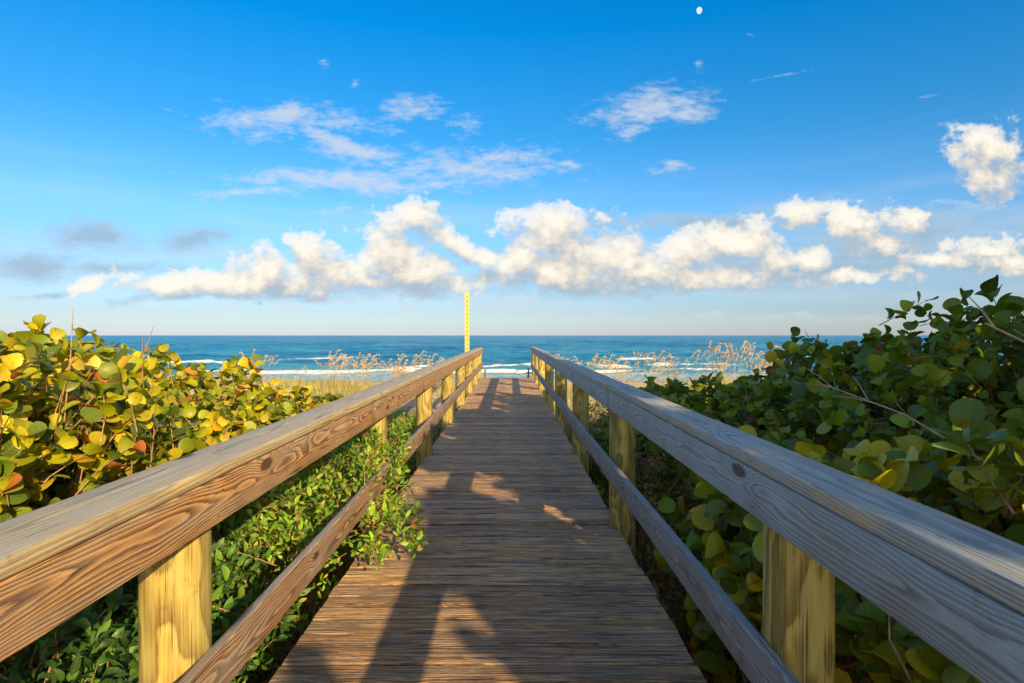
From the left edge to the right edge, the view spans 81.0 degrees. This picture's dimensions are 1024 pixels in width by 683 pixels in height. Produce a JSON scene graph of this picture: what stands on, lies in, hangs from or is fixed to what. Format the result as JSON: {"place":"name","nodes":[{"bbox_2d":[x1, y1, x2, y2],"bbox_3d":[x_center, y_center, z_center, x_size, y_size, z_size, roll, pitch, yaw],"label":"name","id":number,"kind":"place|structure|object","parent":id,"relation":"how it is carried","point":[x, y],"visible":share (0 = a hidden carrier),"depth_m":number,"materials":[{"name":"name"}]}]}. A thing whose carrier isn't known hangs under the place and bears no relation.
{"place":"outdoors","nodes":[
{"label":"outdoors","id":0,"kind":"place"},
{"bbox_2d":[13,380,894,682],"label":"ground","id":1,"kind":"structure","parent":0,"point":[411,406],"depth_m":6.12,"materials":[{"name":"beige sand"}]},
{"bbox_2d":[8,332,148,389],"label":"sea grape shrub","id":2,"kind":"object","parent":1,"relation":"on","point":[123,345],"depth_m":9.71,"materials":[{"name":"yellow plant"}]},
{"bbox_2d":[3,314,175,481],"bbox_3d":[-3.732,0.989,2.430,3.027,2.805,7.595,0,1,-9],"label":"sea grape shrub","id":3,"kind":"object","parent":1,"relation":"on","point":[18,341],"visible":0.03,"depth_m":4.61,"materials":[{"name":"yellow plant"}]},
{"bbox_2d":[0,327,301,679],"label":"sea grape shrub","id":4,"kind":"object","parent":1,"relation":"on","point":[109,413],"visible":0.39,"depth_m":2.98,"materials":[{"name":"yellow plant"}]},
{"bbox_2d":[62,309,80,451],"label":"dead branch","id":5,"kind":"object","parent":4,"relation":"attached to","point":[69,368],"visible":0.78,"depth_m":2.96,"materials":[{"name":"brown wood"}]},
{"bbox_2d":[141,327,153,387],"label":"dead branch","id":6,"kind":"object","parent":4,"relation":"attached to","point":[144,352],"visible":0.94,"depth_m":3.85,"materials":[{"name":"wood"}]},
{"bbox_2d":[144,374,160,467],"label":"dead branch","id":7,"kind":"object","parent":4,"relation":"attached to","point":[153,429],"visible":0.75,"depth_m":3.14,"materials":[{"name":"brown wood"}]},
{"bbox_2d":[0,511,311,682],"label":"leafy shrub","id":8,"kind":"object","parent":1,"relation":"on","point":[105,650],"visible":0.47,"depth_m":2.48,"materials":[{"name":"green plant"}]},
{"bbox_2d":[2,335,318,605],"bbox_3d":[-4.550,1.121,6.731,5.697,2.424,3.796,0,1,27],"label":"sea grape shrub","id":9,"kind":"object","parent":1,"relation":"on","point":[265,410],"visible":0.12,"depth_m":6.00,"materials":[{"name":"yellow plant"}]},
{"bbox_2d":[253,355,282,384],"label":"sea oats","id":10,"kind":"object","parent":1,"relation":"on","point":[266,356],"visible":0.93,"depth_m":22.51,"materials":[{"name":"beige plant"}]},
{"bbox_2d":[198,385,387,498],"bbox_3d":[-4.117,1.575,10.376,4.250,1.918,5.816,0,1,0],"label":"sea grape shrub","id":11,"kind":"object","parent":1,"relation":"on","point":[305,403],"visible":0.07,"depth_m":9.14,"materials":[{"name":"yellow plant"}]},
{"bbox_2d":[311,360,332,386],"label":"sea oats","id":12,"kind":"object","parent":1,"relation":"on","point":[321,370],"visible":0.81,"depth_m":24.24,"materials":[{"name":"beige plant"}]},
{"bbox_2d":[212,420,434,671],"bbox_3d":[-1.240,1.265,4.245,1.441,1.350,2.346,0,1,0],"label":"leafy shrub","id":13,"kind":"object","parent":1,"relation":"on","point":[348,490],"visible":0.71,"depth_m":3.94,"materials":[{"name":"green plant"}]},
{"bbox_2d":[320,350,346,388],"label":"sea oats","id":14,"kind":"object","parent":1,"relation":"on","point":[331,372],"visible":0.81,"depth_m":23.39,"materials":[{"name":"beige plant"}]},
{"bbox_2d":[325,353,350,386],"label":"sea oats","id":15,"kind":"object","parent":1,"relation":"on","point":[335,371],"visible":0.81,"depth_m":23.49,"materials":[{"name":"beige plant"}]},
{"bbox_2d":[326,357,356,391],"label":"sea oats","id":16,"kind":"object","parent":1,"relation":"on","point":[342,365],"visible":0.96,"depth_m":22.27,"materials":[{"name":"beige plant"}]},
{"bbox_2d":[339,356,352,386],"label":"sea oats","id":17,"kind":"object","parent":1,"relation":"on","point":[344,371],"visible":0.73,"depth_m":24.36,"materials":[{"name":"beige plant"}]},
{"bbox_2d":[341,352,366,392],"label":"sea oats","id":18,"kind":"object","parent":1,"relation":"on","point":[355,371],"visible":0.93,"depth_m":22.30,"materials":[{"name":"beige plant"}]},
{"bbox_2d":[345,366,375,391],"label":"sea oats","id":19,"kind":"object","parent":1,"relation":"on","point":[359,378],"visible":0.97,"depth_m":22.12,"materials":[{"name":"beige plant"}]},
{"bbox_2d":[353,359,369,386],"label":"sea oats","id":20,"kind":"object","parent":1,"relation":"on","point":[360,368],"visible":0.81,"depth_m":25.15,"materials":[{"name":"beige plant"}]},
{"bbox_2d":[352,359,375,383],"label":"sea oats","id":21,"kind":"object","parent":1,"relation":"on","point":[364,366],"visible":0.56,"depth_m":26.31,"materials":[{"name":"beige plant"}]},
{"bbox_2d":[355,354,379,387],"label":"sea oats","id":22,"kind":"object","parent":1,"relation":"on","point":[364,370],"visible":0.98,"depth_m":23.44,"materials":[{"name":"beige plant"}]},
{"bbox_2d":[296,407,441,589],"bbox_3d":[-1.970,1.657,8.907,1.673,1.377,8.081,0,1,0],"label":"leafy shrub","id":23,"kind":"object","parent":1,"relation":"on","point":[409,427],"visible":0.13,"depth_m":8.31,"materials":[{"name":"green plant"}]},
{"bbox_2d":[375,358,393,380],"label":"sea oats","id":24,"kind":"object","parent":1,"relation":"on","point":[383,366],"visible":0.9,"depth_m":25.33,"materials":[{"name":"beige plant"}]},
{"bbox_2d":[395,354,408,374],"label":"sea oats","id":25,"kind":"object","parent":1,"relation":"on","point":[400,361],"visible":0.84,"depth_m":21.98,"materials":[{"name":"beige plant"}]},
{"bbox_2d":[397,350,425,368],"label":"sea oats","id":26,"kind":"object","parent":1,"relation":"on","point":[414,360],"visible":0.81,"depth_m":23.41,"materials":[{"name":"beige plant"}]},
{"bbox_2d":[412,354,427,371],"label":"sea oats","id":27,"kind":"object","parent":1,"relation":"on","point":[418,360],"visible":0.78,"depth_m":25.50,"materials":[{"name":"beige plant"}]},
{"bbox_2d":[427,353,444,392],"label":"sea oats","id":28,"kind":"object","parent":1,"relation":"on","point":[431,359],"visible":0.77,"depth_m":22.50,"materials":[{"name":"beige plant"}]},
{"bbox_2d":[432,357,441,392],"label":"sea oats","id":29,"kind":"object","parent":1,"relation":"on","point":[439,382],"visible":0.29,"depth_m":23.38,"materials":[{"name":"beige plant"}]},
{"bbox_2d":[168,372,765,408],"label":"dry dune grass","id":30,"kind":"structure","parent":1,"relation":"on","point":[289,382],"depth_m":22.67,"materials":[{"name":"beige plant"}]},
{"bbox_2d":[465,292,468,351],"bbox_3d":[-1.361,0.340,18.197,0.136,3.660,0.073,0,1,0],"label":"marker pole","id":31,"kind":"object","parent":1,"relation":"on","point":[466,321],"visible":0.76,"depth_m":18.15,"materials":[{"name":"yellow paint"}]},
{"bbox_2d":[163,373,786,452],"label":"dune grass","id":32,"kind":"structure","parent":1,"relation":"on","point":[342,388],"depth_m":21.79,"materials":[{"name":"plant"}]},
{"bbox_2d":[0,347,1023,682],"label":"boardwalk","id":33,"kind":"structure","parent":1,"relation":"on","point":[522,567],"depth_m":2.63,"materials":[{"name":"brown wood"}]},
{"bbox_2d":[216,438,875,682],"bbox_3d":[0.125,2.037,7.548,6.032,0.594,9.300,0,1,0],"label":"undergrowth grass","id":34,"kind":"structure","parent":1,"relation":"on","point":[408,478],"depth_m":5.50,"materials":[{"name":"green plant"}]},
{"bbox_2d":[217,480,874,682],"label":"leaf litter","id":35,"kind":"object","parent":1,"relation":"on","point":[686,642],"visible":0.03,"depth_m":5.37,"materials":[{"name":"brown plant"}]},
{"bbox_2d":[573,352,600,368],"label":"sea oats","id":36,"kind":"object","parent":1,"relation":"on","point":[589,362],"visible":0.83,"depth_m":23.74,"materials":[{"name":"beige plant"}]},
{"bbox_2d":[592,359,608,370],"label":"sea oats","id":37,"kind":"object","parent":1,"relation":"on","point":[598,362],"visible":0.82,"depth_m":23.86,"materials":[{"name":"beige plant"}]},
{"bbox_2d":[602,355,620,373],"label":"sea oats","id":38,"kind":"object","parent":1,"relation":"on","point":[605,362],"visible":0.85,"depth_m":22.84,"materials":[{"name":"beige plant"}]},
{"bbox_2d":[608,362,628,380],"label":"sea oats","id":39,"kind":"object","parent":1,"relation":"on","point":[615,368],"visible":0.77,"depth_m":24.35,"materials":[{"name":"beige plant"}]},
{"bbox_2d":[617,360,630,383],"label":"sea oats","id":40,"kind":"object","parent":1,"relation":"on","point":[628,368],"visible":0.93,"depth_m":23.42,"materials":[{"name":"beige plant"}]},
{"bbox_2d":[620,353,648,386],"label":"sea oats","id":41,"kind":"object","parent":1,"relation":"on","point":[633,371],"visible":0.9,"depth_m":24.35,"materials":[{"name":"beige plant"}]},
{"bbox_2d":[570,400,699,596],"bbox_3d":[1.927,1.710,9.215,1.706,1.279,8.912,0,1,0],"label":"leafy shrub","id":42,"kind":"object","parent":1,"relation":"on","point":[649,468],"visible":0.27,"depth_m":6.50,"materials":[{"name":"green plant"}]},
{"bbox_2d":[628,351,653,386],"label":"sea oats","id":43,"kind":"object","parent":1,"relation":"on","point":[639,383],"visible":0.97,"depth_m":22.98,"materials":[{"name":"beige plant"}]},
{"bbox_2d":[643,364,666,387],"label":"sea oats","id":44,"kind":"object","parent":1,"relation":"on","point":[650,371],"visible":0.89,"depth_m":22.01,"materials":[{"name":"beige plant"}]},
{"bbox_2d":[645,350,669,382],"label":"sea oats","id":45,"kind":"object","parent":1,"relation":"on","point":[658,359],"visible":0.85,"depth_m":24.29,"materials":[{"name":"beige plant"}]},
{"bbox_2d":[654,357,676,385],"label":"sea oats","id":46,"kind":"object","parent":1,"relation":"on","point":[660,362],"visible":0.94,"depth_m":23.37,"materials":[{"name":"beige plant"}]},
{"bbox_2d":[661,357,679,383],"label":"sea oats","id":47,"kind":"object","parent":1,"relation":"on","point":[673,367],"visible":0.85,"depth_m":24.43,"materials":[{"name":"beige plant"}]},
{"bbox_2d":[669,350,699,388],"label":"sea oats","id":48,"kind":"object","parent":1,"relation":"on","point":[685,381],"visible":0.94,"depth_m":22.89,"materials":[{"name":"beige plant"}]},
{"bbox_2d":[687,350,712,380],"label":"sea oats","id":49,"kind":"object","parent":1,"relation":"on","point":[700,360],"visible":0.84,"depth_m":24.52,"materials":[{"name":"beige plant"}]},
{"bbox_2d":[589,372,829,516],"bbox_3d":[3.281,1.501,9.426,3.591,2.064,5.255,1,1,44],"label":"sea grape shrub","id":50,"kind":"object","parent":1,"relation":"on","point":[675,391],"visible":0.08,"depth_m":8.71,"materials":[{"name":"green plant"}]},
{"bbox_2d":[704,362,716,388],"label":"sea oats","id":51,"kind":"object","parent":1,"relation":"on","point":[711,370],"visible":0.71,"depth_m":22.45,"materials":[{"name":"beige plant"}]},
{"bbox_2d":[707,341,722,383],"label":"sea oats","id":52,"kind":"object","parent":1,"relation":"on","point":[715,349],"visible":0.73,"depth_m":23.60,"materials":[{"name":"beige plant"}]},
{"bbox_2d":[712,358,730,386],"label":"sea oats","id":53,"kind":"object","parent":1,"relation":"on","point":[726,364],"visible":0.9,"depth_m":21.37,"materials":[{"name":"beige plant"}]},
{"bbox_2d":[716,350,729,383],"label":"sea oats","id":54,"kind":"object","parent":1,"relation":"on","point":[726,362],"visible":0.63,"depth_m":24.41,"materials":[{"name":"beige plant"}]},
{"bbox_2d":[720,351,736,384],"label":"sea oats","id":55,"kind":"object","parent":1,"relation":"on","point":[725,361],"visible":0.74,"depth_m":24.05,"materials":[{"name":"beige plant"}]},
{"bbox_2d":[718,341,748,384],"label":"sea oats","id":56,"kind":"object","parent":1,"relation":"on","point":[735,360],"visible":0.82,"depth_m":22.44,"materials":[{"name":"beige plant"}]},
{"bbox_2d":[724,343,753,379],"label":"sea oats","id":57,"kind":"object","parent":1,"relation":"on","point":[730,344],"visible":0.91,"depth_m":20.45,"materials":[{"name":"beige plant"}]},
{"bbox_2d":[739,340,755,375],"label":"sea oats","id":58,"kind":"object","parent":1,"relation":"on","point":[749,353],"visible":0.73,"depth_m":23.02,"materials":[{"name":"beige plant"}]},
{"bbox_2d":[746,359,762,375],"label":"sea oats","id":59,"kind":"object","parent":1,"relation":"on","point":[751,367],"visible":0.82,"depth_m":20.90,"materials":[{"name":"beige plant"}]},
{"bbox_2d":[751,351,764,374],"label":"sea oats","id":60,"kind":"object","parent":1,"relation":"on","point":[759,355],"visible":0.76,"depth_m":22.40,"materials":[{"name":"beige plant"}]},
{"bbox_2d":[651,496,903,682],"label":"sea grape shrub","id":61,"kind":"object","parent":1,"relation":"on","point":[666,504],"visible":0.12,"depth_m":4.49,"materials":[{"name":"green plant"}]},
{"bbox_2d":[640,291,1022,530],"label":"sea grape shrub","id":62,"kind":"object","parent":1,"relation":"on","point":[759,401],"visible":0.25,"depth_m":6.06,"materials":[{"name":"green plant"}]},
{"bbox_2d":[679,377,1023,682],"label":"sea grape shrub","id":63,"kind":"object","parent":1,"relation":"on","point":[882,646],"visible":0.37,"depth_m":2.77,"materials":[{"name":"green plant"}]},
{"bbox_2d":[804,368,984,460],"bbox_3d":[2.221,0.421,3.482,0.256,0.498,1.048,-1,1,-43],"label":"dead branch","id":64,"kind":"object","parent":63,"relation":"on","point":[926,427],"visible":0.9,"depth_m":3.55,"materials":[{"name":"wood"}]},
{"bbox_2d":[765,274,1023,523],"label":"sea grape shrub","id":65,"kind":"object","parent":1,"relation":"on","point":[875,368],"visible":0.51,"depth_m":4.35,"materials":[{"name":"green plant"}]},
{"bbox_2d":[967,295,1023,342],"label":"dead branch","id":66,"kind":"object","parent":65,"relation":"attached to","point":[992,325],"visible":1,"depth_m":2.95,"materials":[{"name":"grey wood"}]},
{"bbox_2d":[0,0,1023,334],"label":"sky","id":67,"kind":"structure","parent":0,"point":[172,167],"materials":[{"name":"blue"}]},
{"bbox_2d":[696,7,701,13],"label":"moon","id":68,"kind":"object","parent":67,"relation":"in","point":[699,10],"visible":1,"depth_m":9427.60,"materials":[{"name":"white"}]},
{"bbox_2d":[66,335,1010,380],"bbox_3d":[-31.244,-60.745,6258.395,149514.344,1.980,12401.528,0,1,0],"label":"sea","id":69,"kind":"structure","parent":0,"point":[506,356],"depth_m":192.43,"materials":[{"name":"liquid"}]}
]}

